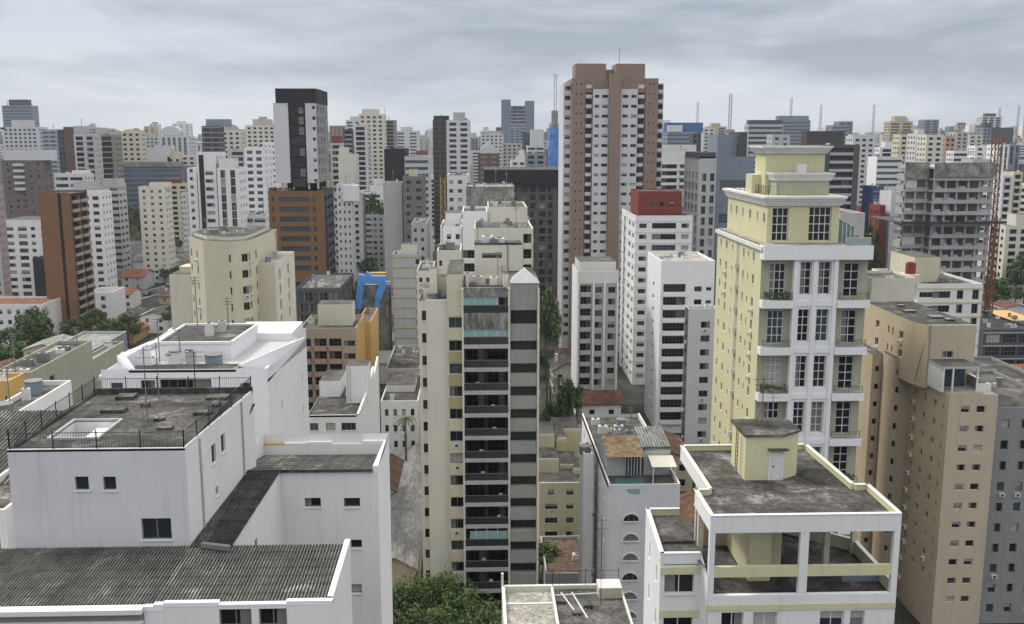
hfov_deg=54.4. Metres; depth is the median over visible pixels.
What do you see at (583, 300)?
window
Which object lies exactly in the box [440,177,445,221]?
crane mast
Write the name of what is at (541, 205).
window
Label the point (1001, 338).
dark steel frame block
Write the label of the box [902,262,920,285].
red water tank
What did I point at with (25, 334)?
tree
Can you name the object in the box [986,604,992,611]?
window
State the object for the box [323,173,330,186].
apartment block
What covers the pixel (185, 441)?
roof railing
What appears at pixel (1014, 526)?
window
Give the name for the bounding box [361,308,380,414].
ochre slab
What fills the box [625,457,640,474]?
glass door
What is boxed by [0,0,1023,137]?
sky
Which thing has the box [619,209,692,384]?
red topped white tower
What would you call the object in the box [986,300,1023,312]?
house
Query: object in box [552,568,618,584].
roof railing
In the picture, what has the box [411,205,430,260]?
pale stucco block
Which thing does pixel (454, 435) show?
window
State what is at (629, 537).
window
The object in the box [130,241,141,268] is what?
grey concrete block
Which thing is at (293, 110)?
window
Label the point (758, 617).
window
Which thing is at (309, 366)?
window
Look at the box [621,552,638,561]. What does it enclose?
window
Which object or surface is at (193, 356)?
antenna mast
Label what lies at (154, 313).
house
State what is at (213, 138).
apartment tower
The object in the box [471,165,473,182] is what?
apartment block
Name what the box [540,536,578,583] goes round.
tiled roof
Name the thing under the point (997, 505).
window
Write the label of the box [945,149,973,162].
apartment tower
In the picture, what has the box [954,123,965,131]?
apartment block
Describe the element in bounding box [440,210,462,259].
white low block
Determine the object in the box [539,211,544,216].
window
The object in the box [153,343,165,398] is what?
antenna mast
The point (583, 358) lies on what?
window
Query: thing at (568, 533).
window
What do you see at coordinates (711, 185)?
window
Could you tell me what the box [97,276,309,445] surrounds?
white gabled block
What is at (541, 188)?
window
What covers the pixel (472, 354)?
window
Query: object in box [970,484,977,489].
window
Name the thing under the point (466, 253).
window
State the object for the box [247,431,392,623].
grey block
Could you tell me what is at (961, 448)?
window
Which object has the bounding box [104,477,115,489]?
window
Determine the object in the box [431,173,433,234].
apartment block
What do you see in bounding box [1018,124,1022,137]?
apartment block
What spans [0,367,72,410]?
white annex
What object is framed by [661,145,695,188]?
banded white tower
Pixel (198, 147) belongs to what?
apartment block
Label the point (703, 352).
window
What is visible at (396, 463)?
clay roof house
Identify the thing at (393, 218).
office tower
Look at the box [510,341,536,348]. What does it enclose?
window
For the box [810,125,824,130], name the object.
apartment block
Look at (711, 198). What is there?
window
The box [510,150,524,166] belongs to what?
apartment block
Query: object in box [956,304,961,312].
window
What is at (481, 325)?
balcony tower
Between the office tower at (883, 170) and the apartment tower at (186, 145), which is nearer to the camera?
the office tower at (883, 170)
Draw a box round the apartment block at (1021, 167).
[1018,164,1023,182]
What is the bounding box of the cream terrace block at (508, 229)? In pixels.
[474,207,532,266]
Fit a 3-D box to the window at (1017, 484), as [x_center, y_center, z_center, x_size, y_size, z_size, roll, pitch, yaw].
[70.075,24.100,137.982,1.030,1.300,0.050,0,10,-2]
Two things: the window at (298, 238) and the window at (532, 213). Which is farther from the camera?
the window at (532, 213)
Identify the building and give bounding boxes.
[466,170,514,205]
[548,111,558,166]
[582,407,679,623]
[643,418,901,623]
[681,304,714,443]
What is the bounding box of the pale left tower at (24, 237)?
[6,216,42,296]
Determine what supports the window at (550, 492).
in the cream block at (559, 464)
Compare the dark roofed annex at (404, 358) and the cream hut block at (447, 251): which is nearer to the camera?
the cream hut block at (447, 251)
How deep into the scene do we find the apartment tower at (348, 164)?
492.72 m
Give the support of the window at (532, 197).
in the black roofed office
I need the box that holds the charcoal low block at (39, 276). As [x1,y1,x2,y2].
[32,255,46,295]
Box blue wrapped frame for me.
[355,271,392,350]
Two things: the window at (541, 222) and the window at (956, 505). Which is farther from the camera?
the window at (541, 222)
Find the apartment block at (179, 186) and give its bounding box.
[163,178,187,251]
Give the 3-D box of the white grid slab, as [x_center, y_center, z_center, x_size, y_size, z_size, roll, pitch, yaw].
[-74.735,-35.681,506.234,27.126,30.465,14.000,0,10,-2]
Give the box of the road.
[141,285,169,298]
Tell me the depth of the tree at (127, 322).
323.74 m
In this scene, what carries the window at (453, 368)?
in the balcony tower at (481, 325)
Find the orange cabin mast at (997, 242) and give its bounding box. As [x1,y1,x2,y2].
[984,217,1000,313]
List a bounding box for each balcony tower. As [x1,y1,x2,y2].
[419,222,539,614]
[571,256,618,417]
[644,251,714,432]
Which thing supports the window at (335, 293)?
in the dark glass block at (313, 290)
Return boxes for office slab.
[123,162,195,235]
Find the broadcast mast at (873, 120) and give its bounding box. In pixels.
[871,105,874,134]
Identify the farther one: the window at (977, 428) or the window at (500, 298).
the window at (977, 428)
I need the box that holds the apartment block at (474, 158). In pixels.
[471,151,479,182]
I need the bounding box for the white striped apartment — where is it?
[872,251,982,356]
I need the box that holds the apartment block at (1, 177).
[0,159,5,208]
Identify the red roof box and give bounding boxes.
[630,189,681,215]
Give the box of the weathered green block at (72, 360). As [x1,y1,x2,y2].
[0,327,93,404]
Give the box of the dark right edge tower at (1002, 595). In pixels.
[973,370,1023,623]
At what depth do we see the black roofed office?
394.90 m
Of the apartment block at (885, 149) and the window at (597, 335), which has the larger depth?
the apartment block at (885, 149)
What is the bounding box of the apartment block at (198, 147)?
[196,144,202,151]
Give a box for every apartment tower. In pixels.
[2,150,56,218]
[54,170,93,189]
[57,129,66,172]
[63,119,81,172]
[72,182,108,189]
[73,126,89,169]
[85,134,103,187]
[85,179,117,288]
[96,128,123,178]
[102,173,131,279]
[120,129,146,161]
[138,182,175,282]
[146,131,159,148]
[160,126,195,154]
[181,153,196,166]
[181,187,189,258]
[187,150,225,234]
[201,119,231,151]
[217,158,248,226]
[224,130,244,157]
[229,143,244,166]
[244,146,273,212]
[245,117,282,186]
[247,202,269,228]
[263,141,281,187]
[330,136,343,192]
[336,175,359,281]
[338,147,359,192]
[343,125,353,153]
[353,124,369,191]
[358,109,386,184]
[386,116,396,148]
[403,169,425,242]
[433,114,448,243]
[446,112,470,209]
[478,142,498,182]
[525,146,545,166]
[689,132,700,150]
[701,128,714,151]
[766,133,789,145]
[801,130,844,145]
[808,143,859,210]
[845,132,876,203]
[861,183,883,235]
[868,196,885,266]
[879,184,900,267]
[892,127,912,226]
[906,129,925,161]
[916,132,943,164]
[942,135,955,162]
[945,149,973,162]
[947,125,974,150]
[961,154,991,162]
[963,131,982,145]
[967,144,986,158]
[974,123,991,144]
[982,174,1012,252]
[986,139,1008,173]
[990,128,1013,144]
[1001,167,1022,212]
[1007,143,1020,171]
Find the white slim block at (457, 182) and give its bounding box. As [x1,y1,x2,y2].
[447,165,467,218]
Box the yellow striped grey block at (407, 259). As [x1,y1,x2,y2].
[393,243,421,345]
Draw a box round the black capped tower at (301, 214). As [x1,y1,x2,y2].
[268,88,336,312]
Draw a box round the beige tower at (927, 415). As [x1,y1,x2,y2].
[854,301,998,623]
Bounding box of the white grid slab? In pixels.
[366,212,384,271]
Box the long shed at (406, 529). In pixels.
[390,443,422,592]
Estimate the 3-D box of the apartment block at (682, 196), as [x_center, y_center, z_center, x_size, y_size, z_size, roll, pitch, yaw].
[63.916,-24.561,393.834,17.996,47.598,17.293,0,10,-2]
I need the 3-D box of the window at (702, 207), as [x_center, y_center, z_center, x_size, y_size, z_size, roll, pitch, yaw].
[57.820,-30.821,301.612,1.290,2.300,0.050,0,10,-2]
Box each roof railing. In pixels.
[7,375,250,448]
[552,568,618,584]
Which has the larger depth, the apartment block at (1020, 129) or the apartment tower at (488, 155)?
the apartment block at (1020, 129)
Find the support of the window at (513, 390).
in the balcony tower at (481, 325)
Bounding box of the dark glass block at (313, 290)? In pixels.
[296,271,353,322]
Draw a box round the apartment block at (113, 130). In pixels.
[109,129,120,134]
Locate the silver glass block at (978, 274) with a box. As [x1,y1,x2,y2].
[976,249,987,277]
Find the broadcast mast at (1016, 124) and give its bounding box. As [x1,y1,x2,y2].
[1015,106,1019,140]
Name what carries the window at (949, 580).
in the beige tower at (927, 415)
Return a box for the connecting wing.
[190,470,282,550]
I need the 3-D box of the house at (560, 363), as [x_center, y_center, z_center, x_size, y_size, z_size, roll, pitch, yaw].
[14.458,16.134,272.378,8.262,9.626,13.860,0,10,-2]
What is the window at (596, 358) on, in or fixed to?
in the slim balcony tower at (595, 301)
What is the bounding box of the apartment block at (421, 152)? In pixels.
[410,150,432,172]
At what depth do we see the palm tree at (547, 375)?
238.75 m
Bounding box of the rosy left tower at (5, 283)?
[0,185,12,296]
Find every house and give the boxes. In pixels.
[0,358,18,367]
[0,373,24,400]
[0,410,64,484]
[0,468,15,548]
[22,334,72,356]
[94,287,126,320]
[117,305,148,320]
[120,269,154,289]
[125,287,141,307]
[127,320,148,342]
[131,254,143,268]
[138,304,171,332]
[157,288,168,303]
[176,252,188,261]
[176,258,189,266]
[379,351,391,383]
[381,371,420,456]
[389,453,404,494]
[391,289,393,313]
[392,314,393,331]
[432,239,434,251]
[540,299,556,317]
[548,352,570,393]
[552,345,570,356]
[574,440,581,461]
[578,390,623,424]
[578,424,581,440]
[663,430,691,490]
[680,489,694,521]
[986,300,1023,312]
[1010,364,1023,369]
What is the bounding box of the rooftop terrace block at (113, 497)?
[7,387,255,605]
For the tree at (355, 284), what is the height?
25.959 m
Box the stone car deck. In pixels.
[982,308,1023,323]
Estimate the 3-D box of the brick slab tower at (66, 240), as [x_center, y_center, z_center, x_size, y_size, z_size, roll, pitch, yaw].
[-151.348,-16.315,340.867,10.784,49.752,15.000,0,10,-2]
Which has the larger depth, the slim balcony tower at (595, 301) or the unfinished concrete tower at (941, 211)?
the unfinished concrete tower at (941, 211)
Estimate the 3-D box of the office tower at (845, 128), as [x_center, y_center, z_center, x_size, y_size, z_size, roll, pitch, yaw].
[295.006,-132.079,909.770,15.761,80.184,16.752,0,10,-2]
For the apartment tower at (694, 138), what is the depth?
635.40 m
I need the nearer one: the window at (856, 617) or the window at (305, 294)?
the window at (856, 617)
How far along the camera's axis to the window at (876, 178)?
523.08 m
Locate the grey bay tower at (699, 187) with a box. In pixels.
[682,151,716,258]
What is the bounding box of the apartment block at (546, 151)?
[544,150,547,166]
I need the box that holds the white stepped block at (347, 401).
[309,356,379,433]
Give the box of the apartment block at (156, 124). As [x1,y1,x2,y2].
[149,122,161,135]
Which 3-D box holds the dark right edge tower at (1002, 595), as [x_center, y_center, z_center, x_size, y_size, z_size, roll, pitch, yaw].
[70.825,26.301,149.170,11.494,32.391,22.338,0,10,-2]
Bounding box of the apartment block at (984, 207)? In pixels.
[979,181,1023,242]
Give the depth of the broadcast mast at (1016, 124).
1600.79 m
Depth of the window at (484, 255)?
138.06 m
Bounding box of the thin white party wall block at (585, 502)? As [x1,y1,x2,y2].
[578,442,592,582]
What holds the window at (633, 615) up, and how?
in the arched window building at (634, 476)
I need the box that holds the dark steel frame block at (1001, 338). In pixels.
[977,310,1023,363]
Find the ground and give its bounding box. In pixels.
[5,209,1023,623]
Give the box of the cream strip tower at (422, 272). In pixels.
[416,259,434,348]
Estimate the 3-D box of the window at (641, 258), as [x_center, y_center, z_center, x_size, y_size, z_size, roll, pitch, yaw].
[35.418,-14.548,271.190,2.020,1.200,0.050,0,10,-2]
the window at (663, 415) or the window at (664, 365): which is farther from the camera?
the window at (663, 415)
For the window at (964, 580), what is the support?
in the beige tower at (927, 415)
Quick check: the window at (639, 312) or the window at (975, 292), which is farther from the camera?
the window at (639, 312)
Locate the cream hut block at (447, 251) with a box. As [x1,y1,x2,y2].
[437,225,461,273]
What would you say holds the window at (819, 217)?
in the yellow white tower at (788, 229)
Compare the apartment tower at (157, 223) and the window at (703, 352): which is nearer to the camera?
the window at (703, 352)
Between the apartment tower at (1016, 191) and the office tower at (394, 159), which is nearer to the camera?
the apartment tower at (1016, 191)
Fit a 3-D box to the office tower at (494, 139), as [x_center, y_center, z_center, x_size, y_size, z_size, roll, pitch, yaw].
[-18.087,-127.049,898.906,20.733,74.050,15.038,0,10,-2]
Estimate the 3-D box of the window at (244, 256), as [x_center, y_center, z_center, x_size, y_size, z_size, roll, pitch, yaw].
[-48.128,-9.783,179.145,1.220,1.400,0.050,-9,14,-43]
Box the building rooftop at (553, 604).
[501,573,632,623]
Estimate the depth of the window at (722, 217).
332.49 m
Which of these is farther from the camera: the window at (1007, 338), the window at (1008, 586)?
the window at (1007, 338)
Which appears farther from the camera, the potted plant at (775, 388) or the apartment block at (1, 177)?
the apartment block at (1, 177)
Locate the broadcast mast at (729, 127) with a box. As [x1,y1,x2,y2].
[728,93,732,134]
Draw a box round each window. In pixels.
[18,227,26,230]
[19,234,26,237]
[19,241,27,244]
[20,249,28,252]
[21,256,28,259]
[21,263,29,266]
[22,270,29,273]
[22,277,30,280]
[23,285,31,288]
[24,292,31,295]
[56,177,67,179]
[56,184,68,186]
[70,177,82,179]
[76,477,88,489]
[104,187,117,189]
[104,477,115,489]
[112,383,122,387]
[141,380,154,387]
[142,518,171,538]
[161,379,211,387]
[205,171,212,174]
[206,187,213,190]
[211,444,213,462]
[220,170,224,177]
[220,609,251,623]
[221,178,225,185]
[221,186,225,193]
[221,434,223,451]
[222,195,226,201]
[222,203,226,209]
[230,170,234,177]
[231,178,235,185]
[231,186,235,193]
[231,195,235,201]
[232,152,242,154]
[232,211,236,217]
[242,254,247,261]
[242,270,247,277]
[243,286,248,293]
[244,302,249,309]
[255,219,264,221]
[259,608,286,623]
[279,197,308,201]
[280,207,308,211]
[280,217,308,221]
[281,227,309,231]
[281,236,309,240]
[281,246,310,250]
[290,107,303,113]
[290,116,303,124]
[291,127,304,134]
[291,137,304,145]
[291,148,304,155]
[292,158,305,165]
[292,169,305,176]
[293,179,305,186]
[294,256,310,260]
[295,266,310,269]
[299,293,302,300]
[299,304,302,311]
[304,293,307,300]
[304,304,307,311]
[305,498,320,505]
[306,339,310,345]
[307,352,311,360]
[307,364,311,371]
[308,390,312,396]
[309,293,312,300]
[309,304,312,311]
[310,423,317,429]
[314,293,317,300]
[314,304,317,311]
[315,339,326,345]
[315,351,326,358]
[316,364,327,371]
[319,293,322,300]
[324,292,327,299]
[326,423,334,429]
[329,292,332,299]
[330,338,341,347]
[330,351,341,358]
[330,364,341,369]
[334,292,337,299]
[339,203,351,271]
[341,423,355,429]
[344,340,354,345]
[344,353,355,358]
[344,498,359,505]
[351,540,361,546]
[351,584,361,591]
[405,160,427,162]
[405,167,427,169]
[422,311,429,578]
[449,318,461,327]
[449,341,461,350]
[449,364,461,373]
[450,386,461,395]
[450,409,462,418]
[450,431,462,440]
[450,454,462,462]
[451,476,462,484]
[451,497,462,506]
[451,519,463,527]
[451,541,463,549]
[452,562,463,570]
[463,250,473,257]
[464,264,474,271]
[467,349,483,359]
[467,372,484,382]
[467,395,484,405]
[467,417,484,428]
[467,440,484,450]
[468,462,484,472]
[468,485,484,494]
[468,507,484,516]
[468,528,484,538]
[468,550,484,560]
[468,572,485,581]
[469,593,485,601]
[482,253,501,257]
[488,348,504,359]
[488,372,504,382]
[488,394,504,405]
[488,417,504,427]
[488,440,504,450]
[488,462,504,472]
[488,484,504,494]
[488,506,504,516]
[488,528,504,538]
[488,550,504,559]
[488,571,505,580]
[489,593,501,601]
[499,297,502,304]
[510,310,536,323]
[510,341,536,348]
[510,364,535,371]
[510,387,535,394]
[510,409,535,417]
[510,432,535,439]
[510,454,535,461]
[510,476,535,483]
[510,498,535,505]
[510,520,535,527]
[510,542,535,548]
[510,563,535,569]
[521,186,526,191]
[521,195,526,199]
[523,234,530,242]
[523,249,530,257]
[530,186,535,191]
[530,195,535,199]
[530,203,535,208]
[530,211,534,216]
[539,186,545,191]
[539,195,544,199]
[539,203,544,208]
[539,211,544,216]
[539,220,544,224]
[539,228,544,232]
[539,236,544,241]
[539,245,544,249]
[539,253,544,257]
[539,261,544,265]
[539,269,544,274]
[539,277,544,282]
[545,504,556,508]
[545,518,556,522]
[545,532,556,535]
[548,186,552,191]
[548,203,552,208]
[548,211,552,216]
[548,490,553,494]
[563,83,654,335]
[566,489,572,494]
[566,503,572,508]
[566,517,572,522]
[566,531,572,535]
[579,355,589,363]
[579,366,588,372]
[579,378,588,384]
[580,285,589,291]
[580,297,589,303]
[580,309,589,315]
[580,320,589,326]
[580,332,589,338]
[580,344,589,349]
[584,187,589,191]
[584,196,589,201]
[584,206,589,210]
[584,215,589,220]
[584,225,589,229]
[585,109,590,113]
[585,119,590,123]
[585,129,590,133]
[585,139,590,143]
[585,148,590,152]
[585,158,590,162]
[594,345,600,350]
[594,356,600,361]
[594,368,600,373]
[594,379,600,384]
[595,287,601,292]
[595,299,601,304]
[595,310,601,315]
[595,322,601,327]
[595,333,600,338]
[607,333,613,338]
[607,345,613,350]
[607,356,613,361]
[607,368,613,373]
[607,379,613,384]
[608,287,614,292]
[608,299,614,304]
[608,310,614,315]
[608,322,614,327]
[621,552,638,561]
[621,572,638,581]
[622,513,639,522]
[622,533,639,541]
[624,591,637,600]
[629,610,637,619]
[636,168,641,172]
[636,177,641,181]
[636,353,643,356]
[637,119,642,123]
[637,129,642,133]
[637,310,644,314]
[638,256,645,260]
[638,267,645,271]
[639,224,646,227]
[652,223,675,228]
[652,234,675,238]
[652,245,674,249]
[660,387,681,396]
[660,399,680,406]
[660,412,680,419]
[661,179,675,182]
[661,186,675,188]
[661,349,682,358]
[661,361,682,368]
[661,374,681,381]
[662,164,676,167]
[662,171,675,174]
[662,310,683,320]
[662,323,683,330]
[662,336,682,343]
[663,284,684,291]
[663,297,683,304]
[663,617,691,623]
[664,574,693,592]
[679,464,685,471]
[679,479,684,485]
[681,223,688,227]
[681,234,687,238]
[681,245,687,249]
[694,286,701,291]
[694,299,700,304]
[697,431,705,436]
[698,404,706,409]
[698,418,705,423]
[699,363,707,368]
[699,377,707,382]
[699,391,706,396]
[700,217,704,224]
[700,228,703,235]
[700,239,703,246]
[700,335,708,341]
[700,349,708,355]
[701,206,704,213]
[701,321,709,327]
[702,173,705,180]
[708,228,712,235]
[708,239,711,246]
[709,195,713,202]
[709,206,712,213]
[709,217,712,224]
[710,173,713,180]
[710,184,713,191]
[714,212,744,437]
[719,214,727,222]
[720,180,745,189]
[721,612,742,623]
[753,612,775,623]
[763,402,778,418]
[764,357,780,388]
[766,310,782,342]
[768,263,784,296]
[772,208,787,240]
[793,402,803,431]
[795,356,805,386]
[797,309,808,340]
[799,262,810,293]
[808,207,830,240]
[810,402,822,431]
[812,447,819,453]
[813,356,825,386]
[815,309,827,340]
[818,262,830,293]
[820,611,842,623]
[829,148,851,154]
[829,156,851,160]
[829,164,850,168]
[829,180,849,184]
[829,189,849,192]
[832,172,850,176]
[833,446,847,474]
[835,401,850,432]
[837,356,853,388]
[840,205,848,209]
[840,310,855,342]
[842,263,858,296]
[850,610,863,623]
[864,476,936,550]
[876,178,898,179]
[876,184,899,185]
[877,160,901,162]
[877,166,897,168]
[877,172,900,173]
[919,292,931,296]
[931,305,948,311]
[932,291,949,297]
[942,351,952,357]
[946,596,953,601]
[947,578,954,583]
[949,559,956,564]
[950,541,957,546]
[952,522,959,527]
[953,503,960,508]
[955,484,962,489]
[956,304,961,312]
[956,465,964,470]
[957,290,962,298]
[958,445,965,451]
[959,426,967,431]
[961,406,968,412]
[961,596,968,601]
[962,578,969,582]
[964,559,971,564]
[965,540,973,545]
[967,522,974,527]
[968,503,976,508]
[970,318,975,323]
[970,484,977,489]
[971,304,977,312]
[972,290,978,298]
[972,464,979,470]
[973,445,981,450]
[975,426,982,431]
[976,406,984,412]
[985,347,998,355]
[986,334,999,342]
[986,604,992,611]
[987,584,993,591]
[989,564,995,571]
[991,544,997,551]
[993,523,999,531]
[995,503,1001,510]
[996,482,1003,490]
[998,461,1004,469]
[1000,440,1006,448]
[1001,347,1014,355]
[1001,360,1013,363]
[1002,334,1015,342]
[1002,419,1008,427]
[1003,604,1009,611]
[1005,584,1011,591]
[1007,564,1013,571]
[1009,543,1015,551]
[1011,523,1017,530]
[1013,503,1019,510]
[1015,482,1021,489]
[1017,347,1023,355]
[1017,461,1023,469]
[1018,334,1023,342]
[1018,440,1023,448]
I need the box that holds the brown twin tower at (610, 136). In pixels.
[557,48,663,351]
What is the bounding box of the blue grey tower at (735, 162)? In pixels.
[707,132,753,305]
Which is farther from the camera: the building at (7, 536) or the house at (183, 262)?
the house at (183, 262)
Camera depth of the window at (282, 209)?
325.26 m
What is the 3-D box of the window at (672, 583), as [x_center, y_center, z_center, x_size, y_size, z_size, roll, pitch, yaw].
[10.529,17.121,62.931,1.910,1.300,0.050,0,10,-2]
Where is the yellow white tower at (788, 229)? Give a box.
[710,146,873,536]
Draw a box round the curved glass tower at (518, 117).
[501,100,533,142]
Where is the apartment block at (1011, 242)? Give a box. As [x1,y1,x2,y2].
[989,213,1023,303]
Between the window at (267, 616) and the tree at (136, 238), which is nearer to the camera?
the window at (267, 616)
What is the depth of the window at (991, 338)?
254.62 m
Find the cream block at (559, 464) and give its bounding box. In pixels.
[538,417,579,540]
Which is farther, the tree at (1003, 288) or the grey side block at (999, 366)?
the tree at (1003, 288)
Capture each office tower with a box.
[0,120,47,149]
[2,100,39,126]
[41,125,60,189]
[147,144,174,161]
[168,151,183,161]
[383,171,403,283]
[384,147,408,180]
[404,155,432,260]
[480,131,503,166]
[501,143,521,166]
[522,133,529,155]
[526,129,543,152]
[662,123,702,144]
[744,120,782,173]
[776,116,810,145]
[825,125,848,143]
[866,148,902,190]
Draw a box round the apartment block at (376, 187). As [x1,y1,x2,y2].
[360,178,383,206]
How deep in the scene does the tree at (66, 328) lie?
323.53 m
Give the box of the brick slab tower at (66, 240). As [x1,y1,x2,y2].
[38,190,96,335]
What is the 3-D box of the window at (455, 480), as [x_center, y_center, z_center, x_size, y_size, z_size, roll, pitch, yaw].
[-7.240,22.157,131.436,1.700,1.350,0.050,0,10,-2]
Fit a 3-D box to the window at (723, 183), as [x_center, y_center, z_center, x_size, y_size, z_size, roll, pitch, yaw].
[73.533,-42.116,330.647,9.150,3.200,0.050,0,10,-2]
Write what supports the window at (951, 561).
in the beige tower at (927, 415)
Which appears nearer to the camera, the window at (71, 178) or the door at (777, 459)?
the door at (777, 459)
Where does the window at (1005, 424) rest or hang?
in the dark right edge tower at (1002, 595)
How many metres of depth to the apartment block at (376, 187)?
572.05 m
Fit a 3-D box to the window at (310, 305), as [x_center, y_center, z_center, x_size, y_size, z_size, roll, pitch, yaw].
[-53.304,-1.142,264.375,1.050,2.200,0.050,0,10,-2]
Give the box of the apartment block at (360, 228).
[333,193,366,272]
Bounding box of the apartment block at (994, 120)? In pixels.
[976,113,1001,127]
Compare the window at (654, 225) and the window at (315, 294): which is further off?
the window at (654, 225)
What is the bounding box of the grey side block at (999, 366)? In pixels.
[973,356,1023,383]
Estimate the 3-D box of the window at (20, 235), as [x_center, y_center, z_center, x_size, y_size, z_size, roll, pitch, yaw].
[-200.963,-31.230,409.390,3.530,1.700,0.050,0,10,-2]
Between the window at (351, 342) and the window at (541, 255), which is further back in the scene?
the window at (541, 255)
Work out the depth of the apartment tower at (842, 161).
381.37 m
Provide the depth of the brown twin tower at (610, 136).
309.82 m
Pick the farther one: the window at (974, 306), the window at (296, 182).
the window at (296, 182)
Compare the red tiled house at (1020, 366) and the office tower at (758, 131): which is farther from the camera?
the office tower at (758, 131)
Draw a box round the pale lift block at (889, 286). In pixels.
[866,271,915,301]
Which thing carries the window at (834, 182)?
in the apartment tower at (842, 161)
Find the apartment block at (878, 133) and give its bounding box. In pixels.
[872,131,881,142]
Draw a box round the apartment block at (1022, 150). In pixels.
[1016,144,1023,156]
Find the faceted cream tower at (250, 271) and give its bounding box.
[169,205,296,328]
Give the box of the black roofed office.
[483,167,557,298]
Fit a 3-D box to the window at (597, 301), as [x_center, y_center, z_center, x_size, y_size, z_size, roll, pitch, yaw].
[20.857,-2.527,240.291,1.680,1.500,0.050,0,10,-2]
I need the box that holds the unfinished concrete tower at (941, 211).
[868,162,1006,315]
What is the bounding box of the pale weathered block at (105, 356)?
[92,341,124,387]
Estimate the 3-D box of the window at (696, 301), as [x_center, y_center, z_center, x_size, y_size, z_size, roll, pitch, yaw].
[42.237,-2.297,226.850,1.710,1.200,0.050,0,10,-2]
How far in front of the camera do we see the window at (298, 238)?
326.93 m
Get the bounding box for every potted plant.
[760,383,786,392]
[763,291,790,298]
[845,472,854,479]
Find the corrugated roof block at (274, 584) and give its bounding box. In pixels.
[0,539,352,623]
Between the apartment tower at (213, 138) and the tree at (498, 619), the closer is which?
the tree at (498, 619)
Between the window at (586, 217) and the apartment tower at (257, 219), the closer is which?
the window at (586, 217)
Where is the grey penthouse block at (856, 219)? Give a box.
[839,208,864,236]
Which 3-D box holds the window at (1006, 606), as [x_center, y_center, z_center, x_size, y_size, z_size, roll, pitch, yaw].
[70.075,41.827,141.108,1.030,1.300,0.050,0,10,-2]
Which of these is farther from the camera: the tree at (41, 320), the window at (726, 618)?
the tree at (41, 320)
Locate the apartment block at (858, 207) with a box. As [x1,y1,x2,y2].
[856,204,861,211]
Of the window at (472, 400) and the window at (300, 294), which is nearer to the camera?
the window at (472, 400)
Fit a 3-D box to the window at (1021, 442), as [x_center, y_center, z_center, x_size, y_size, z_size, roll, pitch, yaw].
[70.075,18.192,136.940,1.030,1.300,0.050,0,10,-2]
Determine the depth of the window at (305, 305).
264.37 m
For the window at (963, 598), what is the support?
in the beige tower at (927, 415)
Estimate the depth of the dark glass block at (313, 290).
264.88 m
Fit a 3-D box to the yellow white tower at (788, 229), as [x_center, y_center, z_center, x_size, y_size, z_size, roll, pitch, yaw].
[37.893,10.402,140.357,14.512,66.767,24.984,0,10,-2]
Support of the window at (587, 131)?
in the brown twin tower at (610, 136)
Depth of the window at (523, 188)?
393.39 m
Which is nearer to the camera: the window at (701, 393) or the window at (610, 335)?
the window at (701, 393)
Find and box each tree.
[0,326,14,343]
[0,340,28,360]
[6,347,23,358]
[8,329,38,342]
[13,305,53,340]
[13,317,39,345]
[29,328,56,344]
[57,316,86,335]
[79,311,100,330]
[88,307,107,326]
[94,317,123,330]
[117,312,143,346]
[127,201,140,234]
[129,224,137,239]
[130,235,141,244]
[158,267,171,283]
[161,303,171,321]
[169,265,178,273]
[175,238,183,253]
[354,280,361,314]
[357,256,378,272]
[365,192,383,212]
[366,202,383,214]
[392,416,418,460]
[392,579,436,623]
[393,571,445,619]
[393,604,429,623]
[399,602,456,623]
[402,566,474,618]
[422,577,501,623]
[427,603,483,623]
[453,591,501,623]
[469,614,491,623]
[538,540,561,577]
[539,282,561,379]
[539,349,546,366]
[539,371,557,420]
[541,399,570,419]
[542,386,559,420]
[548,377,567,397]
[556,378,582,418]
[864,214,883,267]
[864,228,874,270]
[979,272,1013,302]
[1006,248,1023,303]
[1012,286,1023,301]
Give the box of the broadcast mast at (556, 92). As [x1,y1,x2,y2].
[554,74,556,110]
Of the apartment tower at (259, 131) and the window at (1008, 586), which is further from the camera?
the apartment tower at (259, 131)
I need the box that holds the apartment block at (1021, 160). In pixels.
[1019,157,1023,163]
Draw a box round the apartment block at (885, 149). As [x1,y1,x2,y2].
[874,142,891,155]
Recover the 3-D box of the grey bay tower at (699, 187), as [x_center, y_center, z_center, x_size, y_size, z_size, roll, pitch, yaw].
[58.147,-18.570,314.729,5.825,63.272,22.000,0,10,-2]
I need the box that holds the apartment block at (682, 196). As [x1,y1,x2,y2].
[676,189,683,211]
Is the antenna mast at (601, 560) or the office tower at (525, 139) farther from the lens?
the office tower at (525, 139)
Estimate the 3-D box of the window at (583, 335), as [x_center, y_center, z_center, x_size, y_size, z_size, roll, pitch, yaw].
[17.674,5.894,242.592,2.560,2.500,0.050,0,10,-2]
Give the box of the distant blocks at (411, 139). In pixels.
[0,116,1023,158]
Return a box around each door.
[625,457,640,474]
[770,453,783,479]
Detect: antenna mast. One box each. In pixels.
[136,346,160,425]
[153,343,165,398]
[185,350,201,394]
[600,520,602,603]
[754,377,773,427]
[767,388,779,420]
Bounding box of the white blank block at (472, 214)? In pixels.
[463,205,486,274]
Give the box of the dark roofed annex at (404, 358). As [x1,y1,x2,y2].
[386,338,419,382]
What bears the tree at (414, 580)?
on the ground
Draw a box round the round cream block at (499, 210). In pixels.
[487,194,529,221]
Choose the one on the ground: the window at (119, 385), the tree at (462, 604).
the tree at (462, 604)
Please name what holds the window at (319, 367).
in the peach balcony block at (335, 334)
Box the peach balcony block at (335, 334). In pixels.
[303,300,365,411]
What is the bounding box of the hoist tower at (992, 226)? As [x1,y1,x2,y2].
[980,136,1003,313]
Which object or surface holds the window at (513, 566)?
in the balcony tower at (481, 325)

